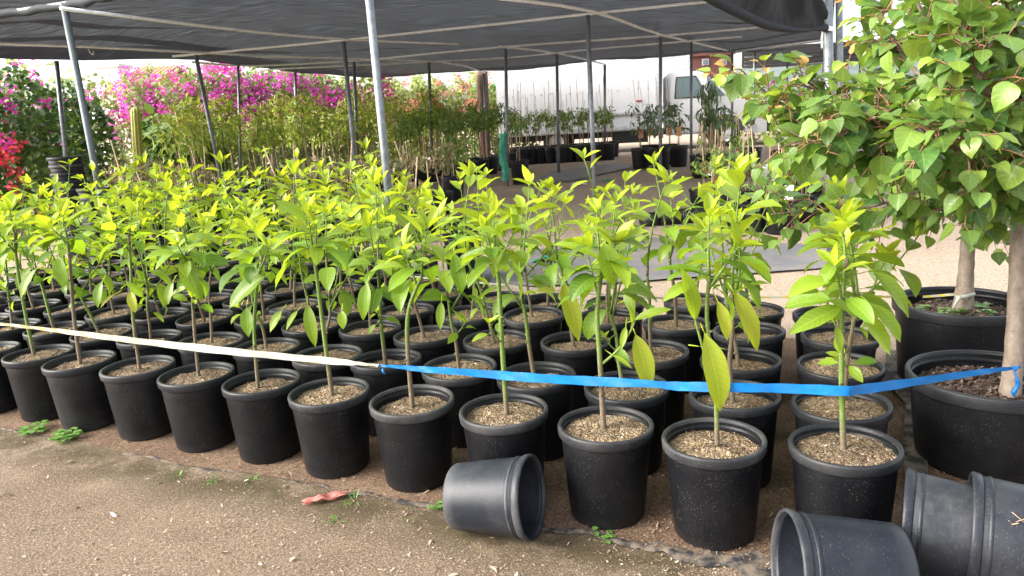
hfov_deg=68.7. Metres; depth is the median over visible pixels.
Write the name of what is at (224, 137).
nursery tree
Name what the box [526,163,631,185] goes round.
ground cloth
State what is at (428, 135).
nursery tree
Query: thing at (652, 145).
nursery tree
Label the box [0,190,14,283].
potted sapling
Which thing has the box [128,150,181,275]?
potted sapling
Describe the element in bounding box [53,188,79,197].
empty pot
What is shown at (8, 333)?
potted sapling
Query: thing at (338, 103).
nursery tree
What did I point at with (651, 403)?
potted sapling
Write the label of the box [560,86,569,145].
nursery tree
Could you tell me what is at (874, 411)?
potted sapling
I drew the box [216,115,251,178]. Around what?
nursery tree
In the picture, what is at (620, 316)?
potted sapling
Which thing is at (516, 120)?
nursery tree
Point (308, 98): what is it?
nursery tree
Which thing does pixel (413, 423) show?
potted sapling
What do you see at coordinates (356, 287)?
potted sapling
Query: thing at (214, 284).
potted sapling
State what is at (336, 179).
staked shrub
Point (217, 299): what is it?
potted sapling
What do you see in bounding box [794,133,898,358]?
potted sapling
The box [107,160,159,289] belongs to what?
potted sapling
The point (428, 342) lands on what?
potted sapling
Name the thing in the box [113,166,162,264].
potted sapling
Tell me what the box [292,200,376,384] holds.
potted sapling
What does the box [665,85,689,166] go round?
nursery tree
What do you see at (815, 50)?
shade canopy
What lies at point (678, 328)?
potted sapling
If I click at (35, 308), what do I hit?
potted sapling
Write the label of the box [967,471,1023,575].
empty pot
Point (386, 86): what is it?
bougainvillea
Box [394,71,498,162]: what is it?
bougainvillea
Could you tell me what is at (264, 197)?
empty pot
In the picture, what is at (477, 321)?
potted sapling
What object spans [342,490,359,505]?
weed
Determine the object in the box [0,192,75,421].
potted sapling
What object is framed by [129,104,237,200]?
shrub
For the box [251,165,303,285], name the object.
potted sapling
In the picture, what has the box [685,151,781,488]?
potted sapling
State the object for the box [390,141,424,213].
staked shrub
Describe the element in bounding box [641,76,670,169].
nursery tree
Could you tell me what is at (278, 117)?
nursery tree
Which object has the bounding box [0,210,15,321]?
potted sapling
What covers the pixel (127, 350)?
potted sapling
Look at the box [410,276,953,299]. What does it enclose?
barrier tape
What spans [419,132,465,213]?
staked shrub
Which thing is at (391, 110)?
nursery tree
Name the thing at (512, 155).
nursery tree
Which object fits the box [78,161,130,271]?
potted sapling
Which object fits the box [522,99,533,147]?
nursery tree
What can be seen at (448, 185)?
staked shrub
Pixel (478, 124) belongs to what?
nursery tree
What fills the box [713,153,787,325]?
potted sapling
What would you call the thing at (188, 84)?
bougainvillea
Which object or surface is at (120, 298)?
potted sapling
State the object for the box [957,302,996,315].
weed
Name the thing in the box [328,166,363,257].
potted sapling
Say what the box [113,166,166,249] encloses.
potted sapling
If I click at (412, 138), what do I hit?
nursery tree
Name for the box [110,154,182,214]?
shrub
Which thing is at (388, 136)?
nursery tree
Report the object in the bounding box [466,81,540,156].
shrub
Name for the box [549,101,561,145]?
nursery tree
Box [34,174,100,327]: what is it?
potted sapling
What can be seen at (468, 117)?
nursery tree
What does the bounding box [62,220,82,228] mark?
empty pot
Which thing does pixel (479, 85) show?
utility pole
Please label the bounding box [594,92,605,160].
nursery tree
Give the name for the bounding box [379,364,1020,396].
barrier tape
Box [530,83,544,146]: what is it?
nursery tree
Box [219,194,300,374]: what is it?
potted sapling
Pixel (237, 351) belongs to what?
barrier tape
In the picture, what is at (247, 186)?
empty pot
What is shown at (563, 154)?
nursery tree
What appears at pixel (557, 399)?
potted sapling
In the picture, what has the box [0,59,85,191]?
flowering shrub
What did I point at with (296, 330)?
potted sapling
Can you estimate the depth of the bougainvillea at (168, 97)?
16.80 m
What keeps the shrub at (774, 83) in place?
on the ground
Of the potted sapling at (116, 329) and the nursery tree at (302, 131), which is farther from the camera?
the nursery tree at (302, 131)
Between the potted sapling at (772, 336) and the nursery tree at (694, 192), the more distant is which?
the nursery tree at (694, 192)
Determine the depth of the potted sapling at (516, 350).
3.75 m
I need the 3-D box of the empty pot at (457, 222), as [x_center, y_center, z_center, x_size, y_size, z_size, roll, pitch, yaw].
[-0.453,-0.463,6.659,0.340,0.338,0.340,-15,17,-42]
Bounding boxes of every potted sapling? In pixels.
[0,174,52,285]
[0,189,44,300]
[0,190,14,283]
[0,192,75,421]
[0,202,41,349]
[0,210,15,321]
[0,210,61,324]
[0,257,20,412]
[0,296,26,312]
[5,210,87,347]
[19,174,92,287]
[19,198,116,431]
[21,193,78,304]
[32,195,132,361]
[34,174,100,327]
[36,188,124,286]
[37,157,99,268]
[53,200,115,308]
[74,174,135,260]
[76,206,142,327]
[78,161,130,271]
[92,189,154,310]
[92,197,175,440]
[103,179,156,275]
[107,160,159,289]
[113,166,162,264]
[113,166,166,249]
[115,216,182,367]
[122,198,189,332]
[126,162,179,293]
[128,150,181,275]
[135,178,197,309]
[143,212,234,452]
[147,171,188,263]
[154,159,192,245]
[155,199,234,338]
[161,185,229,292]
[163,186,230,277]
[168,191,243,376]
[171,188,231,313]
[177,156,224,251]
[177,167,229,263]
[187,165,268,251]
[199,182,275,332]
[202,150,270,293]
[209,177,257,268]
[215,176,270,282]
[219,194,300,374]
[221,216,317,463]
[229,202,291,342]
[247,170,296,269]
[248,193,322,320]
[250,147,292,254]
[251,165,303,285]
[264,187,314,302]
[270,159,341,351]
[273,193,369,479]
[279,163,339,271]
[287,148,328,266]
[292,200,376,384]
[303,172,345,297]
[309,158,376,282]
[310,184,384,343]
[313,178,365,315]
[324,161,417,352]
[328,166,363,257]
[332,166,409,306]
[333,165,421,435]
[337,207,488,492]
[341,168,390,285]
[350,172,414,273]
[353,136,393,259]
[356,170,457,383]
[357,174,434,330]
[383,182,436,299]
[393,169,437,287]
[401,178,462,324]
[412,198,496,447]
[417,159,530,393]
[432,161,503,352]
[435,170,489,305]
[449,194,581,473]
[463,165,575,460]
[463,180,598,361]
[472,167,526,328]
[511,182,578,331]
[515,176,618,409]
[550,192,670,529]
[570,148,647,371]
[574,169,651,337]
[578,161,688,429]
[580,187,668,474]
[637,146,712,392]
[651,191,767,550]
[656,154,734,342]
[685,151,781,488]
[685,184,781,383]
[698,182,785,382]
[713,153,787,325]
[774,198,883,375]
[783,196,908,521]
[791,198,912,433]
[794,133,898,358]
[796,174,930,393]
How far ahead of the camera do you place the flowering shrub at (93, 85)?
13.72 m
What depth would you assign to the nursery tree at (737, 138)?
11.58 m
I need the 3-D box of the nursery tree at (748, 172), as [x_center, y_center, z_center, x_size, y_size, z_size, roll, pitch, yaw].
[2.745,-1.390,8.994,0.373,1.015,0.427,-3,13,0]
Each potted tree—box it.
[696,0,1023,483]
[797,0,1009,378]
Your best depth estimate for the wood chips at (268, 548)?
2.72 m
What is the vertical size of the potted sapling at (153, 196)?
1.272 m
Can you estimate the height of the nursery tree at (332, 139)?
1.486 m
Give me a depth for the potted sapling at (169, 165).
7.36 m
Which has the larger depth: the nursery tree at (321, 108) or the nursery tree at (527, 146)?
the nursery tree at (527, 146)
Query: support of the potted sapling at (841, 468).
on the mulch bed
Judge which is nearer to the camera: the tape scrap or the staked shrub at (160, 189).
the tape scrap
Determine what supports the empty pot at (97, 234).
on the empty pot
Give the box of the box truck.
[495,58,772,146]
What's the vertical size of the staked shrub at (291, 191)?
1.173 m
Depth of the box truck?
20.86 m
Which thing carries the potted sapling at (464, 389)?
on the mulch bed
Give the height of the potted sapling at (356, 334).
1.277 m
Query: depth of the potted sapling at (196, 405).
3.49 m
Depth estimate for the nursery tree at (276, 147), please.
13.88 m
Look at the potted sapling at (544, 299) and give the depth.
4.54 m
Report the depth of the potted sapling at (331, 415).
3.16 m
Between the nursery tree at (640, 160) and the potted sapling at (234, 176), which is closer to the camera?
the potted sapling at (234, 176)
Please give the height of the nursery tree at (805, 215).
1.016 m
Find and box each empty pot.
[46,155,82,165]
[48,163,84,173]
[49,171,86,181]
[53,179,87,189]
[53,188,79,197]
[54,196,79,204]
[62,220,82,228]
[67,228,84,236]
[71,246,89,258]
[76,186,110,196]
[79,197,105,205]
[82,223,94,231]
[83,214,100,222]
[88,231,99,239]
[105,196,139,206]
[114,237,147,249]
[233,178,266,188]
[233,186,267,196]
[235,195,266,203]
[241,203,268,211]
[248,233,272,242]
[442,454,545,541]
[443,228,477,238]
[443,234,478,248]
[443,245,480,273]
[444,215,474,227]
[770,508,919,575]
[900,468,972,575]
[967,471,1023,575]
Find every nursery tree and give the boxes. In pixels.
[143,101,199,217]
[167,99,216,208]
[170,92,210,191]
[176,96,219,206]
[202,94,244,188]
[202,96,242,213]
[206,116,238,179]
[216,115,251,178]
[238,101,277,177]
[242,116,278,174]
[250,97,291,203]
[263,93,300,195]
[263,111,286,180]
[282,96,320,190]
[282,112,312,159]
[284,92,315,176]
[298,91,337,193]
[311,106,337,172]
[318,112,348,190]
[329,103,364,189]
[330,98,354,172]
[338,88,373,183]
[355,105,382,188]
[360,93,391,166]
[366,110,391,171]
[384,99,412,185]
[386,109,414,155]
[392,108,418,187]
[395,102,421,167]
[402,105,432,183]
[410,86,440,181]
[412,90,443,161]
[414,109,441,159]
[425,102,448,181]
[434,108,463,174]
[442,106,464,171]
[451,103,476,178]
[464,100,485,160]
[465,107,489,176]
[477,104,500,174]
[482,103,500,170]
[485,101,511,170]
[501,98,515,151]
[502,107,522,167]
[508,84,528,184]
[510,91,522,148]
[515,82,529,162]
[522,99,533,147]
[523,100,537,164]
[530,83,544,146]
[530,96,544,163]
[538,93,550,146]
[543,80,556,163]
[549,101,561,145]
[552,103,566,162]
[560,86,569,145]
[560,96,574,161]
[566,94,578,144]
[572,81,586,161]
[576,111,589,144]
[581,107,595,160]
[588,108,600,143]
[594,85,608,143]
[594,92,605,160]
[601,80,615,159]
[606,99,619,156]
[623,83,653,169]
[638,83,658,164]
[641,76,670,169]
[662,80,684,164]
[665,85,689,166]
[688,121,714,207]
[689,100,719,177]
[693,81,724,153]
[698,104,735,174]
[699,125,733,193]
[700,129,729,215]
[712,142,746,228]
[725,115,746,180]
[726,129,754,200]
[731,126,775,231]
[739,116,762,166]
[752,131,788,200]
[759,144,797,234]
[770,131,789,172]
[773,135,800,185]
[775,142,807,199]
[788,135,817,225]
[800,134,823,194]
[807,174,839,208]
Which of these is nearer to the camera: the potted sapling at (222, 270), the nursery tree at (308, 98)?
the potted sapling at (222, 270)
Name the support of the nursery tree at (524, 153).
on the ground
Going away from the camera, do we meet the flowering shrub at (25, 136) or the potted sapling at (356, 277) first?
the potted sapling at (356, 277)
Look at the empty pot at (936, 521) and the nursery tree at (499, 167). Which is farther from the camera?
the nursery tree at (499, 167)
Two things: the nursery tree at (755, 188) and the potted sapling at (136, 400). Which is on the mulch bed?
the potted sapling at (136, 400)
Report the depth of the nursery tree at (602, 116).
19.35 m
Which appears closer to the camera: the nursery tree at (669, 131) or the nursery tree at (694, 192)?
the nursery tree at (694, 192)
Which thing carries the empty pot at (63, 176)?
on the empty pot at (76, 183)
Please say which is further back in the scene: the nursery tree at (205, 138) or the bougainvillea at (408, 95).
the bougainvillea at (408, 95)
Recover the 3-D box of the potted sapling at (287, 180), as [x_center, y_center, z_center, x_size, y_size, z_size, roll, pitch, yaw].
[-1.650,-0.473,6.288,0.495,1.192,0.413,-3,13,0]
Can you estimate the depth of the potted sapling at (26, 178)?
6.30 m
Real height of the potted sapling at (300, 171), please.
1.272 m
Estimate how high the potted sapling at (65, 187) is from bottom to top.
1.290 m
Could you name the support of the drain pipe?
on the ground
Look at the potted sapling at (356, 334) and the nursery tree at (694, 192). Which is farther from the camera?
the nursery tree at (694, 192)
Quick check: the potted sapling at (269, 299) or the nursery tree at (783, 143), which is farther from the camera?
the nursery tree at (783, 143)
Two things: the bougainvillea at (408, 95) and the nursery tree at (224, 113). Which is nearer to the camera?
the nursery tree at (224, 113)
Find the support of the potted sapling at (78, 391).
on the mulch bed
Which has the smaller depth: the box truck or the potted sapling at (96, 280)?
the potted sapling at (96, 280)
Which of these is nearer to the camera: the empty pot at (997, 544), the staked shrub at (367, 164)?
the empty pot at (997, 544)
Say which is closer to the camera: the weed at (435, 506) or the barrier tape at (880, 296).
the weed at (435, 506)
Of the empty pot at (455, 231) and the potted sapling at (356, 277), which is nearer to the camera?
the potted sapling at (356, 277)
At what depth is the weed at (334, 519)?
2.86 m
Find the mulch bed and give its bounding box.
[0,267,967,565]
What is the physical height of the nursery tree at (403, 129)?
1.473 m
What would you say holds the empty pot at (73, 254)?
on the mulch bed
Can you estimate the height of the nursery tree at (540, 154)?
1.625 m
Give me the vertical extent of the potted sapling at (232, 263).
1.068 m
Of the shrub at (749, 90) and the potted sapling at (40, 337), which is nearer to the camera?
the potted sapling at (40, 337)
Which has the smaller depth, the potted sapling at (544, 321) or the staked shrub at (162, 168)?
the potted sapling at (544, 321)
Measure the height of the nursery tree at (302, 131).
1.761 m
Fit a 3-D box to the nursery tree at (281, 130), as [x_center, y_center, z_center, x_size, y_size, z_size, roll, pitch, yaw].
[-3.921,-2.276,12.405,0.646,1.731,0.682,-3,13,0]
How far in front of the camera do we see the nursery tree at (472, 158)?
16.12 m
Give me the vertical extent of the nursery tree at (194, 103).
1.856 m
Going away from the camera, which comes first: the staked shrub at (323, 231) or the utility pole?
the staked shrub at (323, 231)
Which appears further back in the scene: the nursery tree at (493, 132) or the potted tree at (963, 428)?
the nursery tree at (493, 132)
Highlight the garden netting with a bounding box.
[498,132,509,180]
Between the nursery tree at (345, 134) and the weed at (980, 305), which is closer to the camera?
the weed at (980, 305)
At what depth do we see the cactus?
11.84 m
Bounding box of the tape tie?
[952,292,975,308]
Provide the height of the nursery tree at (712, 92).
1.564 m
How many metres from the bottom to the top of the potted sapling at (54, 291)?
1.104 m
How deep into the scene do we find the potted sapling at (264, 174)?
6.90 m
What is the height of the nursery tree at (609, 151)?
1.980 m
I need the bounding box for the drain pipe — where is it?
[639,207,703,225]
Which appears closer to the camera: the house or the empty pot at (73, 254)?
the empty pot at (73, 254)
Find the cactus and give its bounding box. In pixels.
[130,107,157,212]
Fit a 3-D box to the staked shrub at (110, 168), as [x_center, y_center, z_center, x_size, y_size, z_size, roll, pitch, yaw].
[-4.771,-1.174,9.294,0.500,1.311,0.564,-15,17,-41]
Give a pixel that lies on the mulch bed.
(362, 481)
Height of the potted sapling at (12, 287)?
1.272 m
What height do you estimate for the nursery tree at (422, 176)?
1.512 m
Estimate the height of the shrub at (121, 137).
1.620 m
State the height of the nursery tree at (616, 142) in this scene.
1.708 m
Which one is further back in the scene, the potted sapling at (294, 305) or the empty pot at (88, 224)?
the empty pot at (88, 224)
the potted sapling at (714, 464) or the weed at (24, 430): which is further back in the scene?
the weed at (24, 430)
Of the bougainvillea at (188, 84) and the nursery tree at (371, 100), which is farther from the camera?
the bougainvillea at (188, 84)
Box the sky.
[0,0,1020,144]
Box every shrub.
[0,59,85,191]
[0,64,93,233]
[3,79,125,216]
[53,69,130,184]
[92,117,132,184]
[99,140,147,209]
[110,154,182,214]
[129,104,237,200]
[135,163,186,238]
[156,152,214,232]
[190,146,238,232]
[263,144,324,243]
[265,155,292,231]
[284,143,338,236]
[306,141,378,243]
[339,151,392,222]
[389,153,435,241]
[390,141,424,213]
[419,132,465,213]
[436,130,471,200]
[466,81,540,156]
[712,63,761,133]
[737,70,814,135]
[759,81,876,136]
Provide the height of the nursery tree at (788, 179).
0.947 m
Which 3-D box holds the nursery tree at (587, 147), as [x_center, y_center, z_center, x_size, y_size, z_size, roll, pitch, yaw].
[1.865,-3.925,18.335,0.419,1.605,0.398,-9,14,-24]
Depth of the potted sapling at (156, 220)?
6.90 m
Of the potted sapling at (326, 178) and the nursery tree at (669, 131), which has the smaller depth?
the potted sapling at (326, 178)
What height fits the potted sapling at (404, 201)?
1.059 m
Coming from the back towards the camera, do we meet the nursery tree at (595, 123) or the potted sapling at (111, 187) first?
the nursery tree at (595, 123)
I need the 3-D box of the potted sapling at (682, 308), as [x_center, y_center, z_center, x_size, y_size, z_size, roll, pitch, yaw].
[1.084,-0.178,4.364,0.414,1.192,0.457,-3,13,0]
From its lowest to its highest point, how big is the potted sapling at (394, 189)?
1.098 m
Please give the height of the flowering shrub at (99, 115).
2.460 m
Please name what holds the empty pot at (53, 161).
on the empty pot at (58, 169)
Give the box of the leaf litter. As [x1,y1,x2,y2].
[0,430,677,575]
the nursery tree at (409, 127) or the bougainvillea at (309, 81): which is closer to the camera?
the nursery tree at (409, 127)
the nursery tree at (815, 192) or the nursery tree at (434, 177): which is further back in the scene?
the nursery tree at (434, 177)
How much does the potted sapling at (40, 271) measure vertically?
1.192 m
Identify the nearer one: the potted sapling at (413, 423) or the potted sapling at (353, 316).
the potted sapling at (413, 423)
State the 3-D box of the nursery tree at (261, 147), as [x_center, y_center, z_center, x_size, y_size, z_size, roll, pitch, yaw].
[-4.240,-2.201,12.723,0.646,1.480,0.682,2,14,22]
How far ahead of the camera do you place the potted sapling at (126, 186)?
6.46 m
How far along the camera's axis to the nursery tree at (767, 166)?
8.69 m
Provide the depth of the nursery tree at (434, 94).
15.44 m
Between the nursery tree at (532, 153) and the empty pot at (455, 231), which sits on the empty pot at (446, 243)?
the empty pot at (455, 231)
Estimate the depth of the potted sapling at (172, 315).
4.78 m
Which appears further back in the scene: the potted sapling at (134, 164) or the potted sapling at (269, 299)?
the potted sapling at (134, 164)
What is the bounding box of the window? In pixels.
[702,59,708,64]
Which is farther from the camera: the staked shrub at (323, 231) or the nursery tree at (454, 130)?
the nursery tree at (454, 130)
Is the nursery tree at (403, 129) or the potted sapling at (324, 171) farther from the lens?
the nursery tree at (403, 129)
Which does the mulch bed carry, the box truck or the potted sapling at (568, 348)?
the potted sapling at (568, 348)
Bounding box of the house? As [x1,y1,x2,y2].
[69,63,207,171]
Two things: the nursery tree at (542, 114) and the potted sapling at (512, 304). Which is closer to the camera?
the potted sapling at (512, 304)
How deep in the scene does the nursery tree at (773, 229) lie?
7.86 m
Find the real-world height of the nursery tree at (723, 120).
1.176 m
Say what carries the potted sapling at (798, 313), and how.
on the mulch bed
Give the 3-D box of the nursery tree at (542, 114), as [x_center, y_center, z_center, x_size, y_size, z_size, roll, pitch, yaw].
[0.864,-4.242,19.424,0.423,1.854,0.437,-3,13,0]
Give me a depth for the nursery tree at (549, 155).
18.33 m
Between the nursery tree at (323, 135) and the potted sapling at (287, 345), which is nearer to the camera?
the potted sapling at (287, 345)
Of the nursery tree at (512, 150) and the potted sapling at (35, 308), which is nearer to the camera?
the potted sapling at (35, 308)
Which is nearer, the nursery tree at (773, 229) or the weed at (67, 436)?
the weed at (67, 436)
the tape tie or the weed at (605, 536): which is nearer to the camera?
the weed at (605, 536)
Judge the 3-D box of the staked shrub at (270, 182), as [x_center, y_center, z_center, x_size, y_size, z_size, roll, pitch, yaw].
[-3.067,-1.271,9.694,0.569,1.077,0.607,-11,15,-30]
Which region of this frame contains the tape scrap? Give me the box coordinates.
[302,491,346,504]
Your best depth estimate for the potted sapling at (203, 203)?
6.72 m
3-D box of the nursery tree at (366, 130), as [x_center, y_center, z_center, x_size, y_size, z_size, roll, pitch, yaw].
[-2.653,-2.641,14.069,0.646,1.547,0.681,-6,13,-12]
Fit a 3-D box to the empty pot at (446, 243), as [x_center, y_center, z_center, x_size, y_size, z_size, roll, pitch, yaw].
[-0.440,-0.297,6.697,0.340,0.338,0.340,0,13,15]
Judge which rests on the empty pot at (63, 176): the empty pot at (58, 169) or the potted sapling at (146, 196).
the empty pot at (58, 169)
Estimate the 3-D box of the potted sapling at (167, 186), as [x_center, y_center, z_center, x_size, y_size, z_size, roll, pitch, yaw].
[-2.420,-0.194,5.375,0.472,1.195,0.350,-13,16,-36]
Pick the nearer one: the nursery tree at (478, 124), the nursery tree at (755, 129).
the nursery tree at (755, 129)
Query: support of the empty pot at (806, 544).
on the ground
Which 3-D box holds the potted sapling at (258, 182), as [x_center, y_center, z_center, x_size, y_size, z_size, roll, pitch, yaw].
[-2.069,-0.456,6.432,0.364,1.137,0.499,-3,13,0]
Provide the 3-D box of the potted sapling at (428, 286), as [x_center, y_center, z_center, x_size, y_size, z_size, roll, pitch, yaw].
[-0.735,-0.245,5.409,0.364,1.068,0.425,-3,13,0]
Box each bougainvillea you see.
[91,71,218,180]
[118,61,269,182]
[159,61,312,179]
[221,66,359,178]
[277,73,402,169]
[327,76,434,167]
[361,73,462,163]
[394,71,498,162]
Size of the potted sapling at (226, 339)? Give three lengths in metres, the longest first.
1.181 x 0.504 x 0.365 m
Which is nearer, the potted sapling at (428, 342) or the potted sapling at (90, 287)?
the potted sapling at (428, 342)
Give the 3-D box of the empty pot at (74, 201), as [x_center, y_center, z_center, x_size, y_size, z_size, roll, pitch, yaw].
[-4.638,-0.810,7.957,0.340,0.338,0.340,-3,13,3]
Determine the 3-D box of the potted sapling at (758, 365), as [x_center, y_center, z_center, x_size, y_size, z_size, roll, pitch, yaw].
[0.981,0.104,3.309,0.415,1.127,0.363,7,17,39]
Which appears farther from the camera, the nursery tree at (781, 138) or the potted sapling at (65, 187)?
the nursery tree at (781, 138)
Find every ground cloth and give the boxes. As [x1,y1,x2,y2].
[482,234,826,285]
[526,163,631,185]
[884,350,927,474]
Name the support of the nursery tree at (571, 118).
on the ground
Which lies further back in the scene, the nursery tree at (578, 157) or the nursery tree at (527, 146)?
the nursery tree at (527, 146)
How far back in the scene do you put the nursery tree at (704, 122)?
12.33 m
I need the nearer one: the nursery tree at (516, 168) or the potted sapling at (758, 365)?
the potted sapling at (758, 365)
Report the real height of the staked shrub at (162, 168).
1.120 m
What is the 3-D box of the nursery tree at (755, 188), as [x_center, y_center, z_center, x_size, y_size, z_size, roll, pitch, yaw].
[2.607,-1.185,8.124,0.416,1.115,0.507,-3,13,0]
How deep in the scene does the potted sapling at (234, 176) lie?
7.19 m
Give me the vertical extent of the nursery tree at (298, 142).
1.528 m
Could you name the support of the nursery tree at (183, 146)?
on the ground
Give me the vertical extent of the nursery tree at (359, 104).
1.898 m
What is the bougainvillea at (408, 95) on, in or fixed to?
on the ground
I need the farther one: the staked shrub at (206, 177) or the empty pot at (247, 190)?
the staked shrub at (206, 177)
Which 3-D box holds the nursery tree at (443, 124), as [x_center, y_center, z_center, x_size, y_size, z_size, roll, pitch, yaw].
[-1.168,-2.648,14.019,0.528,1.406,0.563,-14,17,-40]
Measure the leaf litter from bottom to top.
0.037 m
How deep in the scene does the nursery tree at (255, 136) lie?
11.82 m
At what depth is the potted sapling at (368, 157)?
6.30 m
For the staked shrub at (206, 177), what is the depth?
9.82 m
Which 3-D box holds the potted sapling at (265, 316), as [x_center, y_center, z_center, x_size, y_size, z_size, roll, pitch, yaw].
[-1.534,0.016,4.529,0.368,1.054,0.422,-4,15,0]
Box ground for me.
[0,97,1009,575]
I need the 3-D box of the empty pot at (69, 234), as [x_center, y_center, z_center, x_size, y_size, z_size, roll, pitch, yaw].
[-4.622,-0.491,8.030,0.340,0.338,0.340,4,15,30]
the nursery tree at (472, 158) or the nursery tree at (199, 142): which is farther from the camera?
the nursery tree at (472, 158)
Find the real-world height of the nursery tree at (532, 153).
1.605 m
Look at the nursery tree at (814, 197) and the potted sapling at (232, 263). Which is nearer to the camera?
the potted sapling at (232, 263)
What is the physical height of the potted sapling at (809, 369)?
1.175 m
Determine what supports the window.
in the building at (701, 60)
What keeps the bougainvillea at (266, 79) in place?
on the ground
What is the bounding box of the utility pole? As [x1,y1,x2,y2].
[476,71,490,157]
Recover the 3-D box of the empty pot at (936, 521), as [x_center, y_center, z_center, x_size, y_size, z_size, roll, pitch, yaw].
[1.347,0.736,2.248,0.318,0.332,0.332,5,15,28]
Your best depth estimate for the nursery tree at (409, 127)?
16.09 m
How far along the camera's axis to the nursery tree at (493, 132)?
16.84 m
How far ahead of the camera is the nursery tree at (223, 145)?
11.31 m
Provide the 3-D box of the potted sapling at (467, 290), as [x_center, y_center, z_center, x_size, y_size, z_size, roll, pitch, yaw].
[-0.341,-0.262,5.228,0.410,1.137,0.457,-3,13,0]
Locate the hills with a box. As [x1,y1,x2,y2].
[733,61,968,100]
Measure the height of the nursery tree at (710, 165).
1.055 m
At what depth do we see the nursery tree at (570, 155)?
18.32 m
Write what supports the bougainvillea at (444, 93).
on the ground
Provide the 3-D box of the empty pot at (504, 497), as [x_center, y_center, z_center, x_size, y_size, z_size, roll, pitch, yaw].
[-0.066,0.750,2.694,0.298,0.300,0.300,-5,12,21]
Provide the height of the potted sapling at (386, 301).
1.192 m
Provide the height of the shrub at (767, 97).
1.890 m
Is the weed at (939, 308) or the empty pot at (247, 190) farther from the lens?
the empty pot at (247, 190)
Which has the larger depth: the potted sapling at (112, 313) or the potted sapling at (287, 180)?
the potted sapling at (287, 180)
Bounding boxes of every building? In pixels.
[662,55,689,127]
[693,53,735,117]
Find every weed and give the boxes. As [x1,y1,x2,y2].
[18,420,48,435]
[48,427,83,443]
[326,514,346,523]
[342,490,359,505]
[427,501,442,510]
[592,526,615,543]
[916,304,957,314]
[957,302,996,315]
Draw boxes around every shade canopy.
[0,0,842,256]
[742,38,992,146]
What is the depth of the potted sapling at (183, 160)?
7.36 m
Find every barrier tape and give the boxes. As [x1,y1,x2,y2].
[0,322,379,367]
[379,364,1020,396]
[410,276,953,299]
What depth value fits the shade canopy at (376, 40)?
10.11 m
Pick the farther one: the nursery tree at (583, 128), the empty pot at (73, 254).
the nursery tree at (583, 128)
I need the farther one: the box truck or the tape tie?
the box truck
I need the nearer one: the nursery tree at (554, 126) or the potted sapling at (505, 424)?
the potted sapling at (505, 424)
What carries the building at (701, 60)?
on the ground
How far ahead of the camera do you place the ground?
2.98 m
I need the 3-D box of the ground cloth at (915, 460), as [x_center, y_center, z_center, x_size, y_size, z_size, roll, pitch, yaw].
[1.859,0.552,3.559,0.183,0.013,1.718,3,14,27]
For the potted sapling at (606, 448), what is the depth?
2.64 m
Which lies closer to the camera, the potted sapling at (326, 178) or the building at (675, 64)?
the potted sapling at (326, 178)
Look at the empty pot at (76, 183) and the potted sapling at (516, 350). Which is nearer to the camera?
the potted sapling at (516, 350)
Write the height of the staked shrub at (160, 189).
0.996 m
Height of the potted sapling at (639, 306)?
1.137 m
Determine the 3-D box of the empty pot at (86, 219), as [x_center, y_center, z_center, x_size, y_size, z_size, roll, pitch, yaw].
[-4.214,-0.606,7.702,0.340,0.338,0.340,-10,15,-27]
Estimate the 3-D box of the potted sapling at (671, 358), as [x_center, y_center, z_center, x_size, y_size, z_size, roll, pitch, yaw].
[0.572,0.055,3.385,0.348,1.243,0.546,8,17,40]
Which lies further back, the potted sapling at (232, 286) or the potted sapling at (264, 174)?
the potted sapling at (264, 174)
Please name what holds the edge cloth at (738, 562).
on the ground
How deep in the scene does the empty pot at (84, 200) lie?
7.49 m
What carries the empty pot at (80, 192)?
on the empty pot at (84, 200)
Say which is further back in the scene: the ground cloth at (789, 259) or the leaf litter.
the ground cloth at (789, 259)
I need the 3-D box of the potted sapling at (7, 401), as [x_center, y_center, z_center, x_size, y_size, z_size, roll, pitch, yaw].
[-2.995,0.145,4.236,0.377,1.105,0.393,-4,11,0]
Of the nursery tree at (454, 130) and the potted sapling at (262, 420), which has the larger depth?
the nursery tree at (454, 130)
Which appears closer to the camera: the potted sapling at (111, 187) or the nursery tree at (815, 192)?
the potted sapling at (111, 187)
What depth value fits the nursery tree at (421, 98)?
14.74 m
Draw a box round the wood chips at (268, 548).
[0,437,770,575]
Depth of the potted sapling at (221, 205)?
6.09 m
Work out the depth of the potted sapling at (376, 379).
3.51 m
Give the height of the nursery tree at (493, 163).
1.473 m
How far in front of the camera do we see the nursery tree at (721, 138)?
9.48 m
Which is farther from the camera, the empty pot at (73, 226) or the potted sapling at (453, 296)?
the empty pot at (73, 226)
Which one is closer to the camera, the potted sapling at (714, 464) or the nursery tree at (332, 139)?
the potted sapling at (714, 464)
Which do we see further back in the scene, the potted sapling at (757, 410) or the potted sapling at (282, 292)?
the potted sapling at (282, 292)
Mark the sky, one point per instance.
(850, 10)
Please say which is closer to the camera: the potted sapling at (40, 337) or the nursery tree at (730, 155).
the potted sapling at (40, 337)
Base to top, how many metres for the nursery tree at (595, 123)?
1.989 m
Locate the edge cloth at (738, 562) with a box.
[0,428,770,575]
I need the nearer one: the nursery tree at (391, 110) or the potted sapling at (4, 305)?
the potted sapling at (4, 305)
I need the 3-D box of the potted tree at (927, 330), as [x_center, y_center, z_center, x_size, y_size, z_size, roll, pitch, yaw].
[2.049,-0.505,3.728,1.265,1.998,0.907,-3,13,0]

